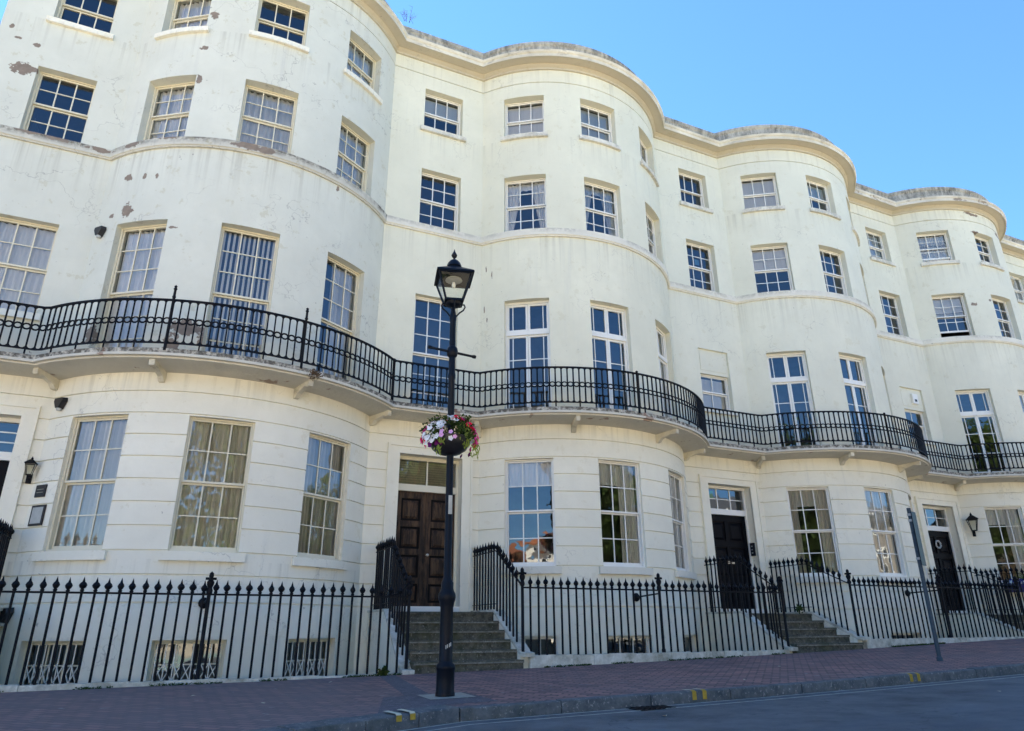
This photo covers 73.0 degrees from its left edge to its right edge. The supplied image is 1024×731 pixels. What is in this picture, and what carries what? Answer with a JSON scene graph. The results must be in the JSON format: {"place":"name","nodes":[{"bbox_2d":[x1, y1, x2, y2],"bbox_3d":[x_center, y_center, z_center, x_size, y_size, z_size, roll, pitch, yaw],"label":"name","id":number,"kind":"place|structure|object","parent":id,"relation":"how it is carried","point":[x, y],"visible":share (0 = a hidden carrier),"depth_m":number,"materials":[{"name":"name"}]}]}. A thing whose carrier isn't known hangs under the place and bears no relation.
{"place":"outdoors","nodes":[
{"label":"outdoors","id":0,"kind":"place"},
{"bbox_2d":[0,638,1023,730],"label":"pavement","id":1,"kind":"structure","parent":0,"point":[238,706],"depth_m":8.71,"materials":[{"name":"brick"}]},
{"bbox_2d":[0,518,414,692],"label":"iron railing","id":2,"kind":"object","parent":1,"relation":"on","point":[380,593],"visible":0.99,"depth_m":9.96,"materials":[{"name":"black metal"}]},
{"bbox_2d":[376,665,389,675],"bbox_3d":[-1.964,4.662,10.538,0.220,0.196,0.218,9,-23,-23],"label":"weed clump","id":3,"kind":"object","parent":1,"relation":"on","point":[384,671],"visible":0.9,"depth_m":10.50,"materials":[{"name":"green plant"}]},
{"bbox_2d":[378,675,496,712],"bbox_3d":[-1.494,4.033,8.610,1.400,0.100,4.050,9,-23,-23],"label":"paving strip","id":4,"kind":"object","parent":1,"relation":"on","point":[410,698],"visible":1,"depth_m":7.59,"materials":[{"name":"grey concrete"}]},
{"bbox_2d":[418,692,475,699],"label":"lamp footing slab","id":5,"kind":"structure","parent":1,"relation":"on","point":[433,696],"depth_m":7.82,"materials":[{"name":"concrete"}]},
{"bbox_2d":[427,249,475,696],"bbox_3d":[-0.799,1.041,8.878,0.686,5.796,0.520,4,-21,-10],"label":"street lamp","id":6,"kind":"object","parent":5,"relation":"on","point":[453,273],"visible":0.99,"depth_m":8.62,"materials":[{"name":"black metal"}]},
{"bbox_2d":[419,411,479,458],"bbox_3d":[-0.790,0.920,8.898,0.768,0.623,0.829,9,-23,-23],"label":"hanging basket","id":7,"kind":"object","parent":6,"relation":"hanging from","point":[442,442],"visible":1,"depth_m":8.73,"materials":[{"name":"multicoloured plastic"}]},
{"bbox_2d":[364,609,534,674],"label":"entrance steps","id":8,"kind":"structure","parent":1,"relation":"on","point":[484,640],"depth_m":11.77,"materials":[{"name":"stone"}]},
{"bbox_2d":[0,642,945,692],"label":"weeds","id":9,"kind":"object","parent":1,"relation":"on","point":[559,665],"visible":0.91,"depth_m":10.63,"materials":[{"name":"green plant"}]},
{"bbox_2d":[472,541,789,667],"bbox_3d":[2.436,5.749,13.756,6.120,4.222,2.445,9,-23,-23],"label":"iron railing","id":10,"kind":"object","parent":1,"relation":"on","point":[547,659],"visible":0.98,"depth_m":13.04,"materials":[{"name":"black metal"}]},
{"bbox_2d":[906,508,942,660],"bbox_3d":[7.168,3.781,12.019,0.106,2.585,0.260,-19,-28,41],"label":"sign post","id":11,"kind":"object","parent":1,"relation":"on","point":[916,537],"visible":0.96,"depth_m":12.08,"materials":[{"name":"grey metal"}]},
{"bbox_2d":[0,0,1023,239],"label":"sky","id":12,"kind":"structure","parent":0,"point":[916,93],"materials":[{"name":"blue"}]},
{"bbox_2d":[398,674,1023,730],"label":"road","id":13,"kind":"structure","parent":0,"point":[995,704],"depth_m":6.84,"materials":[{"name":"grey asphalt"}]},
{"bbox_2d":[626,705,675,710],"bbox_3d":[1.559,3.779,7.623,0.520,0.034,0.300,9,-23,-23],"label":"drain grate","id":14,"kind":"object","parent":13,"relation":"on","point":[648,708],"visible":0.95,"depth_m":7.57,"materials":[{"name":"black metal"}]},
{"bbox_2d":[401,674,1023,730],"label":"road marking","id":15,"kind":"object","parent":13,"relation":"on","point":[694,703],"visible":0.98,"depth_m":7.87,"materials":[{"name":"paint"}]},
{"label":"kerb bedding","id":16,"kind":"structure","parent":13,"relation":"on","visible":0},
{"bbox_2d":[246,663,1023,730],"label":"kerb","id":17,"kind":"structure","parent":16,"relation":"on","point":[432,715],"depth_m":7.62,"materials":[{"name":"stone"}]},
{"bbox_2d":[385,672,920,721],"bbox_3d":[3.908,4.064,8.908,11.357,0.291,0.379,10,-23,-24],"label":"kerb marking","id":18,"kind":"object","parent":17,"relation":"on","point":[413,715],"visible":1,"depth_m":8.05,"materials":[{"name":"yellow paint"}]},
{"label":"basement area floor","id":19,"kind":"structure","parent":0,"visible":0},
{"bbox_2d":[0,0,407,684],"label":"terraced house","id":20,"kind":"structure","parent":19,"relation":"on","point":[186,324],"depth_m":12.91,"materials":[{"name":"paint"}]},
{"bbox_2d":[0,460,9,496],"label":"front door","id":21,"kind":"structure","parent":20,"relation":"in","point":[4,465],"depth_m":11.63,"materials":[{"name":"wood"}]},
{"bbox_2d":[0,607,13,626],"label":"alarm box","id":22,"kind":"object","parent":20,"relation":"attached to","point":[3,614],"visible":0.71,"depth_m":10.62,"materials":[{"name":"black plastic"}]},
{"bbox_2d":[0,217,57,312],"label":"window","id":23,"kind":"structure","parent":20,"relation":"in","point":[25,252],"depth_m":12.83,"materials":[{"name":"beige paint"}]},
{"bbox_2d":[24,457,37,483],"bbox_3d":[-8.008,1.725,11.497,0.180,0.440,0.212,9,-23,-23],"label":"wall lantern","id":24,"kind":"object","parent":20,"relation":"attached to","point":[31,461],"depth_m":11.49,"materials":[{"name":"black metal"}]},
{"bbox_2d":[28,504,46,525],"bbox_3d":[-7.690,2.427,11.206,0.320,0.330,0.026,-9,-22,21],"label":"wall plaque","id":25,"kind":"object","parent":20,"relation":"attached to","point":[37,514],"depth_m":11.19,"materials":[{"name":"black plastic"}]},
{"bbox_2d":[34,484,47,497],"bbox_3d":[-7.742,2.062,11.369,0.240,0.200,0.025,-9,-23,22],"label":"wall plaque","id":26,"kind":"object","parent":20,"relation":"attached to","point":[40,491],"depth_m":11.35,"materials":[{"name":"black plastic"}]},
{"bbox_2d":[18,641,82,684],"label":"window","id":27,"kind":"structure","parent":20,"relation":"in","point":[26,675],"depth_m":10.39,"materials":[{"name":"beige paint"}]},
{"bbox_2d":[23,71,95,140],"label":"window","id":28,"kind":"structure","parent":20,"relation":"in","point":[33,103],"depth_m":13.99,"materials":[{"name":"blue glass"}]},
{"bbox_2d":[54,397,67,410],"bbox_3d":[-7.747,0.666,11.857,0.240,0.236,0.092,-9,-23,22],"label":"alarm box","id":29,"kind":"object","parent":20,"relation":"attached to","point":[60,403],"visible":1,"depth_m":11.82,"materials":[{"name":"black plastic"}]},
{"bbox_2d":[46,415,128,550],"bbox_3d":[-6.879,1.929,11.371,1.050,2.220,0.203,-4,-21,9],"label":"window","id":30,"kind":"structure","parent":20,"relation":"in","point":[82,509],"depth_m":11.40,"materials":[{"name":"beige paint"}]},
{"bbox_2d":[57,0,118,30],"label":"window","id":31,"kind":"structure","parent":20,"relation":"in","point":[62,6],"depth_m":14.89,"materials":[{"name":"beige paint"}]},
{"bbox_2d":[94,226,106,238],"bbox_3d":[-7.804,-2.514,13.088,0.240,0.236,0.092,-9,-23,22],"label":"alarm box","id":32,"kind":"object","parent":20,"relation":"attached to","point":[99,231],"visible":1,"depth_m":13.05,"materials":[{"name":"black plastic"}]},
{"bbox_2d":[95,224,166,347],"bbox_3d":[-6.886,-1.304,12.673,1.050,2.810,0.196,-4,-21,9],"label":"window","id":33,"kind":"structure","parent":20,"relation":"in","point":[139,268],"depth_m":12.85,"materials":[{"name":"beige paint"}]},
{"bbox_2d":[144,82,194,139],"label":"window","id":34,"kind":"structure","parent":20,"relation":"in","point":[171,118],"depth_m":14.25,"materials":[{"name":"white glass"}]},
{"bbox_2d":[146,640,226,680],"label":"window","id":35,"kind":"structure","parent":20,"relation":"in","point":[155,642],"depth_m":10.58,"materials":[{"name":"beige paint"}]},
{"bbox_2d":[169,0,210,29],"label":"window","id":36,"kind":"structure","parent":20,"relation":"in","point":[195,14],"depth_m":15.22,"materials":[{"name":"beige paint"}]},
{"bbox_2d":[168,417,254,552],"bbox_3d":[-5.003,2.004,11.594,1.052,2.220,0.219,9,-23,-23],"label":"window","id":37,"kind":"structure","parent":20,"relation":"in","point":[211,493],"depth_m":11.62,"materials":[{"name":"beige paint"}]},
{"bbox_2d":[201,226,278,358],"bbox_3d":[-5.043,-1.235,12.881,1.052,2.810,0.186,9,-23,-23],"label":"window","id":38,"kind":"structure","parent":20,"relation":"in","point":[224,230],"depth_m":13.01,"materials":[{"name":"beige paint"}]},
{"bbox_2d":[236,85,297,153],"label":"window","id":39,"kind":"structure","parent":20,"relation":"in","point":[265,121],"depth_m":14.43,"materials":[{"name":"beige paint"}]},
{"bbox_2d":[255,0,308,45],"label":"window","id":40,"kind":"structure","parent":20,"relation":"in","point":[270,2],"depth_m":15.38,"materials":[{"name":"beige paint"}]},
{"bbox_2d":[285,638,330,675],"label":"window","id":41,"kind":"structure","parent":20,"relation":"in","point":[325,640],"depth_m":11.86,"materials":[{"name":"beige paint"}]},
{"bbox_2d":[306,368,322,380],"bbox_3d":[-3.507,0.177,12.295,0.270,0.236,0.294,-5,-21,12],"label":"dead weed","id":42,"kind":"object","parent":20,"relation":"on","point":[314,373],"visible":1,"depth_m":12.26,"materials":[{"name":"brown plant"}]},
{"bbox_2d":[297,434,347,560],"bbox_3d":[-3.546,2.444,12.770,0.204,2.220,1.050,-13,-24,30],"label":"window","id":43,"kind":"structure","parent":20,"relation":"in","point":[322,498],"depth_m":12.87,"materials":[{"name":"beige paint"}]},
{"bbox_2d":[317,256,359,380],"bbox_3d":[-3.620,-0.800,14.043,0.196,2.810,1.050,-13,-24,30],"label":"window","id":44,"kind":"structure","parent":20,"relation":"in","point":[342,288],"depth_m":14.34,"materials":[{"name":"beige paint"}]},
{"bbox_2d":[336,122,369,192],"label":"window","id":45,"kind":"structure","parent":20,"relation":"in","point":[351,158],"depth_m":15.71,"materials":[{"name":"beige paint"}]},
{"bbox_2d":[347,38,375,89],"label":"window","id":46,"kind":"structure","parent":20,"relation":"in","point":[356,64],"depth_m":16.67,"materials":[{"name":"beige paint"}]},
{"bbox_2d":[317,25,709,675],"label":"terraced house","id":47,"kind":"structure","parent":19,"relation":"on","point":[521,181],"depth_m":16.20,"materials":[{"name":"painted stucco"},{"name":"white gloss paint"},{"name":"glass"}]},
{"bbox_2d":[399,10,416,22],"bbox_3d":[-2.745,-9.242,18.244,0.542,0.496,0.262,9,-23,-23],"label":"parapet shrub","id":48,"kind":"object","parent":47,"relation":"on","point":[406,17],"visible":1,"depth_m":18.21,"materials":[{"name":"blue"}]},
{"bbox_2d":[394,491,425,605],"bbox_3d":[-2.105,3.707,14.098,0.637,2.270,0.061,9,-23,-23],"label":"front door","id":49,"kind":"structure","parent":47,"relation":"in","point":[411,506],"depth_m":14.16,"materials":[{"name":"brown wood"}]},
{"bbox_2d":[412,296,455,405],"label":"window","id":50,"kind":"structure","parent":47,"relation":"in","point":[428,300],"depth_m":15.73,"materials":[{"name":"white paint"}]},
{"bbox_2d":[422,493,454,605],"bbox_3d":[-1.503,3.786,14.314,0.637,2.270,0.145,9,-23,-23],"label":"front door","id":51,"kind":"structure","parent":47,"relation":"in","point":[433,566],"depth_m":14.31,"materials":[{"name":"brown wood"}]},
{"bbox_2d":[420,172,458,230],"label":"window","id":52,"kind":"structure","parent":47,"relation":"in","point":[426,175],"depth_m":17.22,"materials":[{"name":"white paint"}]},
{"bbox_2d":[424,94,460,134],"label":"window","id":53,"kind":"structure","parent":47,"relation":"in","point":[436,111],"depth_m":18.21,"materials":[{"name":"white paint"}]},
{"bbox_2d":[505,100,544,135],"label":"window","id":54,"kind":"structure","parent":47,"relation":"in","point":[529,119],"depth_m":18.31,"materials":[{"name":"white paint"}]},
{"bbox_2d":[505,178,546,230],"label":"window","id":55,"kind":"structure","parent":47,"relation":"in","point":[513,194],"depth_m":17.38,"materials":[{"name":"white paint"}]},
{"bbox_2d":[505,300,551,408],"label":"french window","id":56,"kind":"structure","parent":47,"relation":"in","point":[529,333],"depth_m":15.93,"materials":[{"name":"white paint"}]},
{"bbox_2d":[505,459,555,566],"bbox_3d":[0.389,3.080,14.499,1.050,2.220,0.185,-4,-21,9],"label":"window","id":57,"kind":"structure","parent":47,"relation":"in","point":[535,472],"depth_m":14.72,"materials":[{"name":"white paint"}]},
{"bbox_2d":[524,636,558,654],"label":"window","id":58,"kind":"structure","parent":47,"relation":"in","point":[526,637],"depth_m":13.56,"materials":[{"name":"white paint"}]},
{"bbox_2d":[580,104,612,142],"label":"window","id":59,"kind":"structure","parent":47,"relation":"in","point":[593,125],"depth_m":18.57,"materials":[{"name":"white paint"}]},
{"bbox_2d":[584,181,618,236],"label":"window","id":60,"kind":"structure","parent":47,"relation":"in","point":[611,219],"depth_m":17.64,"materials":[{"name":"white paint"}]},
{"bbox_2d":[590,303,631,410],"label":"french window","id":61,"kind":"structure","parent":47,"relation":"in","point":[605,336],"depth_m":16.19,"materials":[{"name":"white paint"}]},
{"bbox_2d":[598,460,644,567],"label":"window","id":62,"kind":"structure","parent":47,"relation":"in","point":[611,473],"depth_m":14.87,"materials":[{"name":"white paint"}]},
{"bbox_2d":[608,635,649,652],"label":"window","id":63,"kind":"structure","parent":47,"relation":"in","point":[646,637],"depth_m":13.90,"materials":[{"name":"white paint"}]},
{"bbox_2d":[639,138,647,164],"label":"window","id":64,"kind":"structure","parent":47,"relation":"in","point":[643,149],"depth_m":20.04,"materials":[{"name":"white paint"}]},
{"bbox_2d":[646,213,656,256],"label":"window","id":65,"kind":"structure","parent":47,"relation":"in","point":[652,243],"depth_m":19.02,"materials":[{"name":"white paint"}]},
{"bbox_2d":[656,326,672,418],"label":"french window","id":66,"kind":"structure","parent":47,"relation":"in","point":[662,358],"depth_m":17.58,"materials":[{"name":"white paint"}]},
{"bbox_2d":[668,471,689,571],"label":"window","id":67,"kind":"structure","parent":47,"relation":"in","point":[677,488],"depth_m":16.15,"materials":[{"name":"white paint"}]},
{"bbox_2d":[682,635,694,651],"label":"window","id":68,"kind":"structure","parent":47,"relation":"in","point":[692,636],"depth_m":15.35,"materials":[{"name":"white paint"}]},
{"bbox_2d":[602,116,938,652],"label":"terraced house","id":69,"kind":"structure","parent":19,"relation":"on","point":[761,318],"depth_m":19.27,"materials":[{"name":"paint"}]},
{"bbox_2d":[679,173,704,206],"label":"window","id":70,"kind":"structure","parent":69,"relation":"in","point":[691,178],"depth_m":21.33,"materials":[{"name":"white paint"}]},
{"bbox_2d":[686,242,714,291],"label":"window","id":71,"kind":"structure","parent":69,"relation":"in","point":[710,271],"depth_m":20.37,"materials":[{"name":"white paint"}]},
{"bbox_2d":[701,374,730,409],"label":"window","id":72,"kind":"structure","parent":69,"relation":"in","point":[713,392],"depth_m":18.97,"materials":[{"name":"white paint"}]},
{"bbox_2d":[711,514,753,608],"bbox_3d":[5.457,4.906,17.357,1.280,2.270,0.068,9,-23,-23],"label":"front door","id":73,"kind":"structure","parent":69,"relation":"in","point":[729,532],"depth_m":17.48,"materials":[{"name":"wood"}]},
{"bbox_2d":[750,543,755,555],"bbox_3d":[6.121,4.677,17.594,0.050,0.320,0.130,9,-23,-23],"label":"entry phone","id":74,"kind":"object","parent":69,"relation":"attached to","point":[752,549],"visible":1,"depth_m":17.57,"materials":[{"name":"black plastic"}]},
{"bbox_2d":[741,176,778,208],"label":"window","id":75,"kind":"structure","parent":69,"relation":"in","point":[763,193],"depth_m":21.43,"materials":[{"name":"white paint"}]},
{"bbox_2d":[751,245,793,291],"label":"window","id":76,"kind":"structure","parent":69,"relation":"in","point":[771,260],"depth_m":20.56,"materials":[{"name":"white paint"}]},
{"bbox_2d":[766,352,819,446],"bbox_3d":[7.647,0.995,18.919,1.050,2.810,0.140,-4,-21,9],"label":"french window","id":77,"kind":"structure","parent":69,"relation":"in","point":[788,380],"depth_m":19.04,"materials":[{"name":"white paint"}]},
{"bbox_2d":[786,487,842,576],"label":"window","id":78,"kind":"structure","parent":69,"relation":"in","point":[818,497],"depth_m":17.71,"materials":[{"name":"white paint"}]},
{"bbox_2d":[806,180,830,211],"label":"window","id":79,"kind":"structure","parent":69,"relation":"in","point":[815,194],"depth_m":21.75,"materials":[{"name":"white paint"}]},
{"bbox_2d":[819,249,847,295],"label":"window","id":80,"kind":"structure","parent":69,"relation":"in","point":[841,275],"depth_m":20.74,"materials":[{"name":"white paint"}]},
{"bbox_2d":[839,355,878,445],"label":"french window","id":81,"kind":"structure","parent":69,"relation":"in","point":[861,384],"depth_m":19.33,"materials":[{"name":"white paint"}]},
{"bbox_2d":[864,488,906,576],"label":"window","id":82,"kind":"structure","parent":69,"relation":"in","point":[886,554],"depth_m":17.94,"materials":[{"name":"white paint"}]},
{"bbox_2d":[891,633,917,638],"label":"window","id":83,"kind":"structure","parent":69,"relation":"in","point":[914,636],"depth_m":17.02,"materials":[{"name":"white paint"}]},
{"bbox_2d":[909,488,940,637],"bbox_3d":[11.775,6.512,19.444,0.083,6.350,0.083,-18,-27,39],"label":"drain pipe","id":84,"kind":"object","parent":69,"relation":"attached to","point":[925,566],"visible":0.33,"depth_m":19.64,"materials":[{"name":"black metal"}]},
{"bbox_2d":[705,611,869,653],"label":"entrance steps","id":85,"kind":"structure","parent":19,"relation":"on","point":[808,632],"depth_m":15.04,"materials":[{"name":"stone"}]},
{"bbox_2d":[795,604,804,612],"bbox_3d":[6.700,5.681,16.156,0.241,0.246,0.229,15,-26,-35],"label":"plant","id":86,"kind":"object","parent":85,"relation":"on","point":[798,608],"visible":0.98,"depth_m":16.14,"materials":[{"name":"green plant"}]},
{"bbox_2d":[769,556,1023,672],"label":"iron railing","id":87,"kind":"object","parent":19,"relation":"on","point":[878,642],"visible":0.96,"depth_m":16.27,"materials":[{"name":"black metal"}]},
{"bbox_2d":[793,183,1023,638],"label":"terraced house","id":88,"kind":"structure","parent":19,"relation":"on","point":[930,276],"depth_m":22.91,"materials":[{"name":"paint"}]},
{"bbox_2d":[866,231,885,259],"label":"window","id":89,"kind":"structure","parent":88,"relation":"in","point":[875,250],"depth_m":24.51,"materials":[{"name":"white paint"}]},
{"bbox_2d":[879,293,903,335],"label":"window","id":90,"kind":"structure","parent":88,"relation":"in","point":[896,317],"depth_m":23.53,"materials":[{"name":"white paint"}]},
{"bbox_2d":[910,394,918,404],"bbox_3d":[12.899,1.075,22.171,0.240,0.320,0.080,9,-23,-23],"label":"bell box","id":91,"kind":"object","parent":88,"relation":"attached to","point":[914,398],"visible":1,"depth_m":22.13,"materials":[{"name":"white paint"}]},
{"bbox_2d":[904,409,927,439],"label":"window","id":92,"kind":"structure","parent":88,"relation":"in","point":[920,416],"depth_m":22.16,"materials":[{"name":"white paint"}]},
{"bbox_2d":[916,233,952,262],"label":"window","id":93,"kind":"structure","parent":88,"relation":"in","point":[932,248],"depth_m":24.54,"materials":[{"name":"white paint"}]},
{"bbox_2d":[928,531,965,610],"bbox_3d":[12.725,6.062,20.496,1.280,2.270,0.061,9,-23,-23],"label":"front door","id":94,"kind":"structure","parent":88,"relation":"in","point":[944,556],"depth_m":20.66,"materials":[{"name":"wood"}]},
{"bbox_2d":[935,540,941,548],"bbox_3d":[12.748,5.353,20.700,0.250,0.252,0.071,9,-23,-23],"label":"door wreath","id":95,"kind":"object","parent":94,"relation":"attached to","point":[938,541],"depth_m":20.68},
{"bbox_2d":[932,295,972,334],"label":"window","id":96,"kind":"structure","parent":88,"relation":"in","point":[954,307],"depth_m":23.67,"materials":[{"name":"white paint"}]},
{"bbox_2d":[966,513,977,536],"bbox_3d":[13.928,4.791,20.920,0.312,0.705,0.369,-10,-23,23],"label":"wall lantern","id":97,"kind":"object","parent":88,"relation":"attached to","point":[971,517],"depth_m":20.88,"materials":[{"name":"black metal"}]},
{"bbox_2d":[955,390,1008,472],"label":"french window","id":98,"kind":"structure","parent":88,"relation":"in","point":[974,414],"depth_m":22.16,"materials":[{"name":"white paint"}]},
{"bbox_2d":[974,236,993,263],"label":"window","id":99,"kind":"structure","parent":88,"relation":"in","point":[988,253],"depth_m":24.87,"materials":[{"name":"white paint"}]},
{"bbox_2d":[984,507,1023,582],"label":"window","id":100,"kind":"structure","parent":88,"relation":"in","point":[1008,516],"depth_m":20.95,"materials":[{"name":"white paint"}]},
{"bbox_2d":[992,298,1015,338],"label":"window","id":101,"kind":"structure","parent":88,"relation":"in","point":[1003,303],"depth_m":23.91,"materials":[{"name":"white paint"}]},
{"bbox_2d":[1002,572,1023,591],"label":"window box","id":102,"kind":"object","parent":88,"relation":"attached to","point":[1021,580],"visible":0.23,"depth_m":19.97,"materials":[{"name":"blue plant"}]},
{"bbox_2d":[1018,392,1023,411],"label":"french window","id":103,"kind":"structure","parent":88,"relation":"in","point":[1021,395],"depth_m":22.70,"materials":[{"name":"white paint"}]},
{"bbox_2d":[936,613,1023,637],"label":"entrance steps","id":104,"kind":"structure","parent":19,"relation":"on","point":[973,625],"depth_m":18.41,"materials":[{"name":"stone"}]},
{"bbox_2d":[941,234,1023,579],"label":"terraced house","id":105,"kind":"structure","parent":19,"relation":"on","point":[1012,249],"depth_m":27.79,"materials":[{"name":"paint"}]},
{"bbox_2d":[1013,277,1023,299],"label":"window","id":106,"kind":"structure","parent":105,"relation":"in","point":[1017,291],"depth_m":27.67,"materials":[{"name":"white paint"}]},
{"bbox_2d":[974,566,1023,613],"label":"iron railing","id":107,"kind":"object","parent":19,"relation":"on","point":[1006,571],"visible":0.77,"depth_m":19.70,"materials":[{"name":"black metal"}]}
]}

